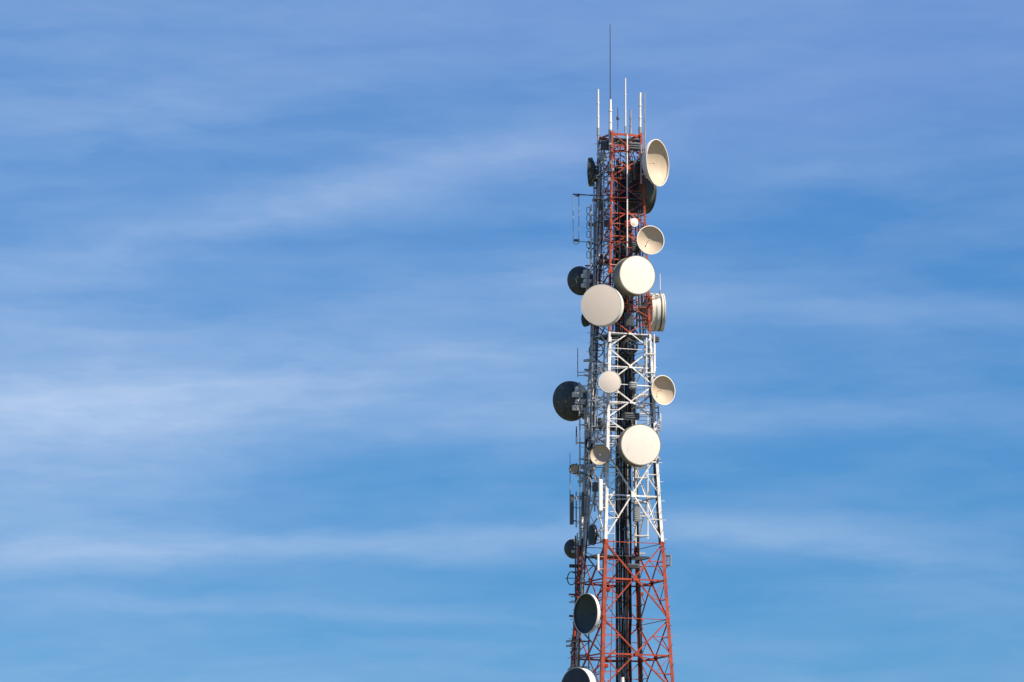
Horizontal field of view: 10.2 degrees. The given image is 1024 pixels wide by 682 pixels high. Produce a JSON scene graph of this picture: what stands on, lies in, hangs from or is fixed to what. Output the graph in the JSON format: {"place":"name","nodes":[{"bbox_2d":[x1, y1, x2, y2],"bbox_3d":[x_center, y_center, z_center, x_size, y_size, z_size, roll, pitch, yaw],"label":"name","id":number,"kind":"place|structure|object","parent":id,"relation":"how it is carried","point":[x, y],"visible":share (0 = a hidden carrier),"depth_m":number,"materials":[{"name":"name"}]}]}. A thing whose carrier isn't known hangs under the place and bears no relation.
{"place":"outdoors","nodes":[
{"label":"outdoors","id":0,"kind":"place"},
{"bbox_2d":[0,0,1023,681],"label":"sky","id":1,"kind":"structure","parent":0,"point":[291,325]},
{"label":"ground","id":2,"kind":"structure","parent":0,"visible":0},
{"bbox_2d":[566,131,675,681],"bbox_3d":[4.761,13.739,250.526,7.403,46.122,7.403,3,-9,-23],"label":"lattice tower","id":3,"kind":"structure","parent":2,"relation":"on","point":[609,337],"depth_m":251.41,"materials":[{"name":"metal"}]},
{"bbox_2d":[565,533,578,584],"bbox_3d":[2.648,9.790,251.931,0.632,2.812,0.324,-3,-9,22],"label":"loop antenna","id":4,"kind":"object","parent":3,"relation":"attached to","point":[567,578],"visible":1,"depth_m":251.94,"materials":[{"name":"metal"}]},
{"bbox_2d":[570,492,578,527],"bbox_3d":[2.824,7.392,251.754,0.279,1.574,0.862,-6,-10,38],"label":"panel antenna","id":5,"kind":"object","parent":3,"relation":"attached to","point":[572,520],"visible":1,"depth_m":251.47,"materials":[{"name":"metal"}]},
{"bbox_2d":[574,535,582,602],"bbox_3d":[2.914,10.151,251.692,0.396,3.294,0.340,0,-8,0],"label":"mounting frame","id":6,"kind":"object","parent":3,"relation":"attached to","point":[575,566],"visible":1,"depth_m":251.64,"materials":[{"name":"metal"}]},
{"bbox_2d":[567,266,592,294],"bbox_3d":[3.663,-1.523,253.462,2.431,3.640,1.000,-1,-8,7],"label":"dish antenna","id":7,"kind":"object","parent":3,"relation":"attached to","point":[579,280],"visible":0.91,"depth_m":253.41,"materials":[{"name":"paint"}]},
{"bbox_2d":[570,634,589,668],"bbox_3d":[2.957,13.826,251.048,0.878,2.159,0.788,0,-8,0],"label":"mounting frame","id":8,"kind":"object","parent":3,"relation":"attached to","point":[579,654],"visible":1,"depth_m":250.72,"materials":[{"name":"metal"}]},
{"bbox_2d":[561,667,601,681],"bbox_3d":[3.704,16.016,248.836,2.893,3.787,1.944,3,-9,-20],"label":"dish antenna","id":9,"kind":"object","parent":3,"relation":"attached to","point":[576,674],"visible":1,"depth_m":248.49,"materials":[{"name":"white paint"}]},
{"bbox_2d":[577,348,587,376],"bbox_3d":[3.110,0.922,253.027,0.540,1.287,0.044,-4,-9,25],"label":"whip antenna","id":10,"kind":"object","parent":3,"relation":"attached to","point":[577,365],"visible":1,"depth_m":253.07,"materials":[{"name":"metal"}]},
{"bbox_2d":[579,407,587,545],"bbox_3d":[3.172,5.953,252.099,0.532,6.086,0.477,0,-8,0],"label":"mounting frame","id":11,"kind":"object","parent":3,"relation":"attached to","point":[584,458],"visible":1,"depth_m":251.97,"materials":[{"name":"metal"}]},
{"bbox_2d":[553,381,614,420],"bbox_3d":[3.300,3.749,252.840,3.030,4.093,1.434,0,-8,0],"label":"dish antenna","id":12,"kind":"object","parent":3,"relation":"attached to","point":[569,400],"visible":1,"depth_m":252.71,"materials":[{"name":"paint"}]},
{"bbox_2d":[572,194,595,243],"bbox_3d":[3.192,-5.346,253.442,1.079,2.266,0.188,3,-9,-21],"label":"dipole antenna","id":13,"kind":"object","parent":3,"relation":"attached to","point":[576,240],"visible":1,"depth_m":253.33,"materials":[{"name":"metal"}]},
{"bbox_2d":[581,490,586,519],"bbox_3d":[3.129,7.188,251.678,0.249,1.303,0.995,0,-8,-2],"label":"panel antenna","id":14,"kind":"object","parent":3,"relation":"attached to","point":[583,495],"visible":1,"depth_m":251.25,"materials":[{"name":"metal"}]},
{"bbox_2d":[581,358,595,545],"bbox_3d":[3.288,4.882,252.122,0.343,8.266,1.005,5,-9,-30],"label":"mounting frame","id":15,"kind":"object","parent":3,"relation":"attached to","point":[588,452],"visible":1,"depth_m":251.84,"materials":[{"name":"metal"}]},
{"bbox_2d":[573,150,604,665],"bbox_3d":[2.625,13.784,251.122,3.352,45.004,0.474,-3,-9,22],"label":"cable run","id":16,"kind":"object","parent":3,"relation":"attached to","point":[584,554],"visible":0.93,"depth_m":251.99,"materials":[{"name":"metal"}]},
{"bbox_2d":[564,539,614,565],"bbox_3d":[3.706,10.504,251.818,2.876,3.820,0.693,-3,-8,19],"label":"dish antenna","id":17,"kind":"object","parent":3,"relation":"attached to","point":[569,545],"visible":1,"depth_m":252.18,"materials":[{"name":"paint"}]},
{"bbox_2d":[586,204,592,270],"bbox_3d":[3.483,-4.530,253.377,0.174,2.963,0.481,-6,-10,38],"label":"dipole array","id":18,"kind":"object","parent":3,"relation":"attached to","point":[590,231],"visible":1,"depth_m":253.27,"materials":[{"name":"metal"}]},
{"bbox_2d":[590,144,600,339],"bbox_3d":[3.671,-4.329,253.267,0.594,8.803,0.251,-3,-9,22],"label":"cable run","id":19,"kind":"object","parent":3,"relation":"attached to","point":[596,234],"visible":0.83,"depth_m":253.33,"materials":[{"name":"metal"}]},
{"bbox_2d":[569,463,622,545],"bbox_3d":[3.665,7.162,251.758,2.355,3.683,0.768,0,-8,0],"label":"dish antenna","id":20,"kind":"object","parent":3,"relation":"attached to","point":[573,468],"visible":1,"depth_m":251.75,"materials":[{"name":"paint"}]},
{"bbox_2d":[589,341,603,378],"bbox_3d":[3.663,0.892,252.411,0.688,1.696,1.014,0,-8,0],"label":"loop antenna","id":21,"kind":"object","parent":3,"relation":"attached to","point":[594,357],"visible":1,"depth_m":251.99,"materials":[{"name":"metal"}]},
{"bbox_2d":[586,337,607,444],"bbox_3d":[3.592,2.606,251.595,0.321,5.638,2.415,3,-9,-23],"label":"mounting frame","id":22,"kind":"object","parent":3,"relation":"attached to","point":[592,426],"visible":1,"depth_m":251.55,"materials":[{"name":"metal"}]},
{"bbox_2d":[585,437,592,449],"bbox_3d":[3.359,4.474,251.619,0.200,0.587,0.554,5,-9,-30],"label":"cable coil","id":23,"kind":"object","parent":22,"relation":"hanging from","point":[590,447],"visible":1,"depth_m":251.57,"materials":[{"name":"rubber"}]},
{"bbox_2d":[581,313,612,331],"bbox_3d":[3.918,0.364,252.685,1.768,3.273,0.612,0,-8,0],"label":"dish antenna","id":24,"kind":"object","parent":3,"relation":"attached to","point":[585,322],"visible":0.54,"depth_m":252.64,"materials":[{"name":"paint"}]},
{"bbox_2d":[593,136,601,280],"bbox_3d":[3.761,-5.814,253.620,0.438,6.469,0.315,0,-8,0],"label":"mounting frame","id":25,"kind":"object","parent":3,"relation":"attached to","point":[594,199],"visible":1,"depth_m":253.39,"materials":[{"name":"metal"}]},
{"bbox_2d":[573,593,622,633],"bbox_3d":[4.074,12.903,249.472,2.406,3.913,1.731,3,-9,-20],"label":"dish antenna","id":26,"kind":"object","parent":3,"relation":"attached to","point":[586,614],"visible":1,"depth_m":249.73,"materials":[{"name":"white paint"}]},
{"bbox_2d":[597,89,599,164],"bbox_3d":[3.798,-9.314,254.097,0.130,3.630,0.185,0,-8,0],"label":"whip antenna","id":27,"kind":"object","parent":3,"relation":"attached to","point":[598,131],"visible":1,"depth_m":254.06,"materials":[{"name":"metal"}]},
{"bbox_2d":[583,464,614,496],"bbox_3d":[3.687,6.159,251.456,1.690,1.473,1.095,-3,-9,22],"label":"radio unit","id":28,"kind":"object","parent":3,"relation":"attached to","point":[592,467],"visible":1,"depth_m":251.11,"materials":[{"name":"metal"}]},
{"bbox_2d":[597,553,603,572],"bbox_3d":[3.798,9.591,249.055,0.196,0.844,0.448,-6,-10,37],"label":"panel antenna","id":29,"kind":"object","parent":3,"relation":"attached to","point":[598,556],"visible":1,"depth_m":248.87,"materials":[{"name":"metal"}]},
{"bbox_2d":[598,476,605,513],"bbox_3d":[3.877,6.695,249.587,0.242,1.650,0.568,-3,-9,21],"label":"panel antenna","id":30,"kind":"object","parent":3,"relation":"attached to","point":[600,495],"visible":1,"depth_m":249.36,"materials":[{"name":"plastic"}]},
{"bbox_2d":[581,284,623,329],"bbox_3d":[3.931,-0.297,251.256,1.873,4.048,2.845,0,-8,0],"label":"dish antenna","id":31,"kind":"object","parent":3,"relation":"attached to","point":[602,305],"visible":1,"depth_m":250.19,"materials":[{"name":"white paint"}]},
{"bbox_2d":[587,157,617,187],"bbox_3d":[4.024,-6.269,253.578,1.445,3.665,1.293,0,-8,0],"label":"dish antenna","id":32,"kind":"object","parent":3,"relation":"attached to","point":[592,171],"visible":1,"depth_m":253.39,"materials":[{"name":"paint"}]},
{"bbox_2d":[588,524,616,557],"bbox_3d":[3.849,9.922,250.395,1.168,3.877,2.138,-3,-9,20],"label":"dish antenna","id":33,"kind":"object","parent":3,"relation":"attached to","point":[593,534],"visible":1,"depth_m":250.27,"materials":[{"name":"paint"}]},
{"bbox_2d":[592,482,615,518],"bbox_3d":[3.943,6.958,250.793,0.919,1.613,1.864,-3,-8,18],"label":"radio unit","id":34,"kind":"object","parent":3,"relation":"attached to","point":[595,487],"visible":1,"depth_m":250.76,"materials":[{"name":"metal"}]},
{"bbox_2d":[597,254,611,286],"bbox_3d":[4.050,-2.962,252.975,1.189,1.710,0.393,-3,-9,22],"label":"radio unit","id":35,"kind":"object","parent":3,"relation":"attached to","point":[604,264],"visible":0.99,"depth_m":252.98,"materials":[{"name":"metal"}]},
{"bbox_2d":[601,141,608,163],"bbox_3d":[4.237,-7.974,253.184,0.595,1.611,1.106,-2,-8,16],"label":"radio unit","id":36,"kind":"object","parent":3,"relation":"attached to","point":[604,145],"visible":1,"depth_m":253.05,"materials":[{"name":"metal"}]},
{"bbox_2d":[596,418,614,451],"bbox_3d":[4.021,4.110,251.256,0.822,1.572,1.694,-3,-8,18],"label":"radio unit","id":37,"kind":"object","parent":3,"relation":"attached to","point":[600,422],"visible":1,"depth_m":251.47,"materials":[{"name":"metal"}]},
{"bbox_2d":[598,199,612,231],"bbox_3d":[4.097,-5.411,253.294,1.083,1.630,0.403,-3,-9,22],"label":"radio unit","id":38,"kind":"object","parent":3,"relation":"attached to","point":[600,203],"visible":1,"depth_m":253.32,"materials":[{"name":"metal"}]},
{"bbox_2d":[602,150,610,280],"bbox_3d":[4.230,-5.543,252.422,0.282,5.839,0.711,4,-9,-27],"label":"mounting frame","id":39,"kind":"object","parent":3,"relation":"attached to","point":[607,209],"visible":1,"depth_m":252.66,"materials":[{"name":"metal"}]},
{"bbox_2d":[602,220,610,240],"bbox_3d":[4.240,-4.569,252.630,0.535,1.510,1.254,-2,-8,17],"label":"radio unit","id":40,"kind":"object","parent":3,"relation":"attached to","point":[606,222],"visible":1,"depth_m":252.65,"materials":[{"name":"metal"}]},
{"bbox_2d":[589,444,624,502],"bbox_3d":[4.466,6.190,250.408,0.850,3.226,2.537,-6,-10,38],"label":"dish antenna","id":41,"kind":"object","parent":3,"relation":"attached to","point":[599,454],"visible":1,"depth_m":249.87,"materials":[{"name":"paint"}]},
{"bbox_2d":[599,152,617,188],"bbox_3d":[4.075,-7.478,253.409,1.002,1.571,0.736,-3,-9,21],"label":"radio unit","id":42,"kind":"object","parent":3,"relation":"attached to","point":[601,156],"visible":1,"depth_m":253.23,"materials":[{"name":"metal"}]},
{"bbox_2d":[608,27,611,170],"bbox_3d":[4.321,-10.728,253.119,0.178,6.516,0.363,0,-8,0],"label":"whip antenna","id":43,"kind":"object","parent":3,"relation":"attached to","point":[610,117],"visible":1,"depth_m":253.07,"materials":[{"name":"metal"}]},
{"bbox_2d":[603,587,617,620],"bbox_3d":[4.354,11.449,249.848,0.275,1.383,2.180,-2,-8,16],"label":"radio unit","id":44,"kind":"object","parent":3,"relation":"attached to","point":[608,588],"visible":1,"depth_m":249.16,"materials":[{"name":"red paint"}]},
{"bbox_2d":[599,371,623,465],"bbox_3d":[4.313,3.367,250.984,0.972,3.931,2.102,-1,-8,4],"label":"dish antenna","id":45,"kind":"object","parent":3,"relation":"attached to","point":[609,381],"visible":1,"depth_m":250.17,"materials":[{"name":"white paint"}]},
{"bbox_2d":[611,151,616,330],"bbox_3d":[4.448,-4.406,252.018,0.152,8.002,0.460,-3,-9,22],"label":"tower leg","id":46,"kind":"object","parent":3,"relation":"attached to","point":[613,255],"visible":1,"depth_m":252.13,"materials":[{"name":"metal"}]},
{"bbox_2d":[613,107,618,149],"bbox_3d":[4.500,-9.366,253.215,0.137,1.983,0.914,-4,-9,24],"label":"whip antenna","id":47,"kind":"object","parent":3,"relation":"attached to","point":[617,118],"visible":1,"depth_m":253.58,"materials":[{"name":"metal"}]},
{"bbox_2d":[610,134,627,255],"bbox_3d":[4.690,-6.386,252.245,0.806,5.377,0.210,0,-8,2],"label":"mounting frame","id":48,"kind":"object","parent":3,"relation":"attached to","point":[626,151],"visible":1,"depth_m":252.18,"materials":[{"name":"paint"}]},
{"bbox_2d":[613,168,624,180],"bbox_3d":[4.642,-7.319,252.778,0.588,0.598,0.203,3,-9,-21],"label":"cable coil","id":49,"kind":"object","parent":3,"relation":"hanging from","point":[622,176],"visible":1,"depth_m":252.76,"materials":[{"name":"rubber"}]},
{"bbox_2d":[615,243,625,254],"bbox_3d":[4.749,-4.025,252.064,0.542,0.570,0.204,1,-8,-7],"label":"cable coil","id":50,"kind":"object","parent":3,"relation":"hanging from","point":[620,253],"visible":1,"depth_m":252.01,"materials":[{"name":"rubber"}]},
{"bbox_2d":[611,145,629,176],"bbox_3d":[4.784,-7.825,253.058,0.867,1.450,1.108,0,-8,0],"label":"radio unit","id":51,"kind":"object","parent":3,"relation":"attached to","point":[624,147],"visible":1,"depth_m":252.71,"materials":[{"name":"red paint"}]},
{"bbox_2d":[610,221,631,246],"bbox_3d":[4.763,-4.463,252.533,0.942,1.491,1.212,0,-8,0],"label":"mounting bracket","id":52,"kind":"object","parent":3,"relation":"attached to","point":[629,225],"visible":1,"depth_m":252.13,"materials":[{"name":"red metal"}]},
{"bbox_2d":[587,341,658,477],"bbox_3d":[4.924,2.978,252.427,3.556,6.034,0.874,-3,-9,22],"label":"mounting frame","id":53,"kind":"object","parent":3,"relation":"attached to","point":[611,397],"visible":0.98,"depth_m":252.51,"materials":[{"name":"metal"}]},
{"bbox_2d":[614,159,632,681],"bbox_3d":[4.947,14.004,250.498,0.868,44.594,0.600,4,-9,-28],"label":"cable run","id":54,"kind":"object","parent":3,"relation":"attached to","point":[623,626],"visible":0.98,"depth_m":251.49,"materials":[{"name":"rubber"}]},
{"bbox_2d":[619,312,633,352],"bbox_3d":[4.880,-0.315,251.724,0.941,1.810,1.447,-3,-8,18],"label":"radio unit","id":55,"kind":"object","parent":3,"relation":"attached to","point":[628,319],"visible":1,"depth_m":251.58,"materials":[{"name":"metal"}]},
{"bbox_2d":[621,338,637,354],"bbox_3d":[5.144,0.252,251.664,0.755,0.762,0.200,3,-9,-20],"label":"cable coil","id":56,"kind":"object","parent":3,"relation":"hanging from","point":[627,340],"visible":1,"depth_m":251.62,"materials":[{"name":"rubber"}]},
{"bbox_2d":[629,110,631,152],"bbox_3d":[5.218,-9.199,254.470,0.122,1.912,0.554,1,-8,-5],"label":"whip antenna","id":57,"kind":"object","parent":3,"relation":"attached to","point":[630,126],"visible":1,"depth_m":254.25,"materials":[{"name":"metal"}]},
{"bbox_2d":[621,142,640,175],"bbox_3d":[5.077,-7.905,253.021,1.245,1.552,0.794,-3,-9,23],"label":"radio unit","id":58,"kind":"object","parent":3,"relation":"attached to","point":[634,146],"visible":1,"depth_m":252.75,"materials":[{"name":"metal"}]},
{"bbox_2d":[609,255,654,296],"bbox_3d":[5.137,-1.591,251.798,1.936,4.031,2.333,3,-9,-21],"label":"dish antenna","id":59,"kind":"object","parent":3,"relation":"attached to","point":[634,276],"visible":0.97,"depth_m":250.89,"materials":[{"name":"white paint"}]},
{"bbox_2d":[624,78,642,154],"bbox_3d":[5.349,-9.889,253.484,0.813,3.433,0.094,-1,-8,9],"label":"whip antenna","id":60,"kind":"object","parent":3,"relation":"attached to","point":[625,129],"visible":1,"depth_m":253.51,"materials":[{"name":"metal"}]},
{"bbox_2d":[607,424,660,466],"bbox_3d":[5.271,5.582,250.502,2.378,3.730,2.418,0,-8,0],"label":"dish antenna","id":61,"kind":"object","parent":3,"relation":"attached to","point":[638,445],"visible":1,"depth_m":249.65,"materials":[{"name":"white paint"}]},
{"bbox_2d":[624,217,643,234],"bbox_3d":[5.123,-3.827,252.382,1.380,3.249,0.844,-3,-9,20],"label":"dish antenna","id":62,"kind":"object","parent":3,"relation":"attached to","point":[634,221],"visible":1,"depth_m":252.18,"materials":[{"name":"white paint"}]},
{"bbox_2d":[629,160,639,197],"bbox_3d":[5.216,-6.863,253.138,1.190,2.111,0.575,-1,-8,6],"label":"radio unit","id":63,"kind":"object","parent":3,"relation":"attached to","point":[634,165],"visible":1,"depth_m":253.01,"materials":[{"name":"metal"}]},
{"bbox_2d":[630,241,638,254],"bbox_3d":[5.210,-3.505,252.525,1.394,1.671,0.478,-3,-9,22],"label":"radio unit","id":64,"kind":"object","parent":3,"relation":"attached to","point":[633,246],"visible":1,"depth_m":252.39,"materials":[{"name":"metal"}]},
{"bbox_2d":[620,382,650,416],"bbox_3d":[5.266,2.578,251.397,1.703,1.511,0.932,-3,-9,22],"label":"radio unit","id":65,"kind":"object","parent":3,"relation":"attached to","point":[633,385],"visible":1,"depth_m":251.11,"materials":[{"name":"metal"}]},
{"bbox_2d":[629,205,642,231],"bbox_3d":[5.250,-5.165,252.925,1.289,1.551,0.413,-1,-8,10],"label":"radio unit","id":66,"kind":"object","parent":3,"relation":"attached to","point":[641,208],"visible":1,"depth_m":252.91,"materials":[{"name":"metal"}]},
{"bbox_2d":[629,159,643,681],"bbox_3d":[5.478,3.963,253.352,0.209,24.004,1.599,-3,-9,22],"label":"cable run","id":67,"kind":"object","parent":3,"relation":"attached to","point":[637,529],"visible":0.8,"depth_m":252.77,"materials":[{"name":"rubber"}]},
{"bbox_2d":[623,412,655,425],"bbox_3d":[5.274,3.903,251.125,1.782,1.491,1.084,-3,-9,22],"label":"radio unit","id":68,"kind":"object","parent":3,"relation":"attached to","point":[628,415],"visible":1,"depth_m":250.89,"materials":[{"name":"metal"}]},
{"bbox_2d":[632,156,647,334],"bbox_3d":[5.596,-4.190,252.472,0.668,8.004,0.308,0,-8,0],"label":"cable run","id":69,"kind":"object","parent":3,"relation":"attached to","point":[638,216],"visible":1,"depth_m":252.47,"materials":[{"name":"rubber"}]},
{"bbox_2d":[620,336,659,367],"bbox_3d":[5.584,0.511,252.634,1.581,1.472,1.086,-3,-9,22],"label":"radio unit","id":70,"kind":"object","parent":3,"relation":"attached to","point":[657,339],"visible":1,"depth_m":252.70,"materials":[{"name":"metal"}]},
{"bbox_2d":[619,503,661,549],"bbox_3d":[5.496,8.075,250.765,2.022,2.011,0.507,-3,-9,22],"label":"radio unit","id":71,"kind":"object","parent":3,"relation":"attached to","point":[636,512],"visible":1,"depth_m":250.71,"materials":[{"name":"metal"}]},
{"bbox_2d":[638,92,642,160],"bbox_3d":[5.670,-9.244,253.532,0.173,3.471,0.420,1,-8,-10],"label":"whip antenna","id":72,"kind":"object","parent":3,"relation":"attached to","point":[640,119],"visible":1,"depth_m":253.70,"materials":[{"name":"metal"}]},
{"bbox_2d":[634,389,648,545],"bbox_3d":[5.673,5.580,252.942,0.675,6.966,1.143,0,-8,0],"label":"mounting frame","id":73,"kind":"object","parent":3,"relation":"attached to","point":[641,516],"visible":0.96,"depth_m":252.31,"materials":[{"name":"white metal"}]},
{"bbox_2d":[628,173,656,213],"bbox_3d":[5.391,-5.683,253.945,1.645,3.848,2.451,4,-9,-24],"label":"dish antenna","id":74,"kind":"object","parent":3,"relation":"attached to","point":[651,191],"visible":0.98,"depth_m":253.75,"materials":[{"name":"paint"}]},
{"bbox_2d":[621,564,665,594],"bbox_3d":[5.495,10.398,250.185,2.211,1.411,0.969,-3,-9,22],"label":"radio unit","id":75,"kind":"object","parent":3,"relation":"attached to","point":[633,566],"visible":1,"depth_m":250.09,"materials":[{"name":"metal"}]},
{"bbox_2d":[642,93,645,148],"bbox_3d":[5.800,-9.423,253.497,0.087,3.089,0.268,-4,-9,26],"label":"whip antenna","id":76,"kind":"object","parent":3,"relation":"attached to","point":[644,123],"visible":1,"depth_m":253.56,"materials":[{"name":"metal"}]},
{"bbox_2d":[625,139,668,185],"bbox_3d":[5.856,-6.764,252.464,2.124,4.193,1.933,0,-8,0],"label":"dish antenna","id":77,"kind":"object","parent":3,"relation":"attached to","point":[654,162],"visible":1,"depth_m":253.09,"materials":[{"name":"white paint"}]},
{"bbox_2d":[633,293,665,331],"bbox_3d":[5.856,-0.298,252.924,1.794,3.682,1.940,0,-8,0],"label":"dish antenna","id":78,"kind":"object","parent":3,"relation":"attached to","point":[658,316],"visible":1,"depth_m":252.48,"materials":[{"name":"grey paint"}]},
{"bbox_2d":[635,225,663,253],"bbox_3d":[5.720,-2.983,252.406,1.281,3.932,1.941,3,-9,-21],"label":"dish antenna","id":79,"kind":"object","parent":3,"relation":"attached to","point":[650,239],"visible":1,"depth_m":251.93,"materials":[{"name":"white paint"}]},
{"bbox_2d":[645,334,654,376],"bbox_3d":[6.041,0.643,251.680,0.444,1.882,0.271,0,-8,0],"label":"mounting frame","id":80,"kind":"object","parent":3,"relation":"attached to","point":[653,354],"visible":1,"depth_m":251.57,"materials":[{"name":"white metal"}]},
{"bbox_2d":[628,375,674,408],"bbox_3d":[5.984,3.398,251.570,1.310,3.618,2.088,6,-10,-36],"label":"dish antenna","id":81,"kind":"object","parent":3,"relation":"attached to","point":[662,389],"visible":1,"depth_m":251.22,"materials":[{"name":"white paint"}]},
{"bbox_2d":[651,331,655,371],"bbox_3d":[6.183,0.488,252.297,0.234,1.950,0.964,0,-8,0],"label":"panel antenna","id":82,"kind":"object","parent":3,"relation":"attached to","point":[655,351],"visible":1,"depth_m":252.69,"materials":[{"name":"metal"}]},
{"bbox_2d":[647,345,660,544],"bbox_3d":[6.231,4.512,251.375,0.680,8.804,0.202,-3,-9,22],"label":"tower leg","id":83,"kind":"object","parent":3,"relation":"attached to","point":[654,464],"visible":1,"depth_m":251.21,"materials":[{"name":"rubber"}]},
{"bbox_2d":[650,280,660,297],"bbox_3d":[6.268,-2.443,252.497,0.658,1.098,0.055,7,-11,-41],"label":"whip antenna","id":84,"kind":"object","parent":3,"relation":"attached to","point":[659,295],"visible":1,"depth_m":252.60,"materials":[{"name":"metal"}]},
{"bbox_2d":[665,553,670,567],"bbox_3d":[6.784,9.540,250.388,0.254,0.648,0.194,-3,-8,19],"label":"panel antenna","id":85,"kind":"object","parent":3,"relation":"attached to","point":[667,556],"visible":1,"depth_m":250.40,"materials":[{"name":"metal"}]}
]}

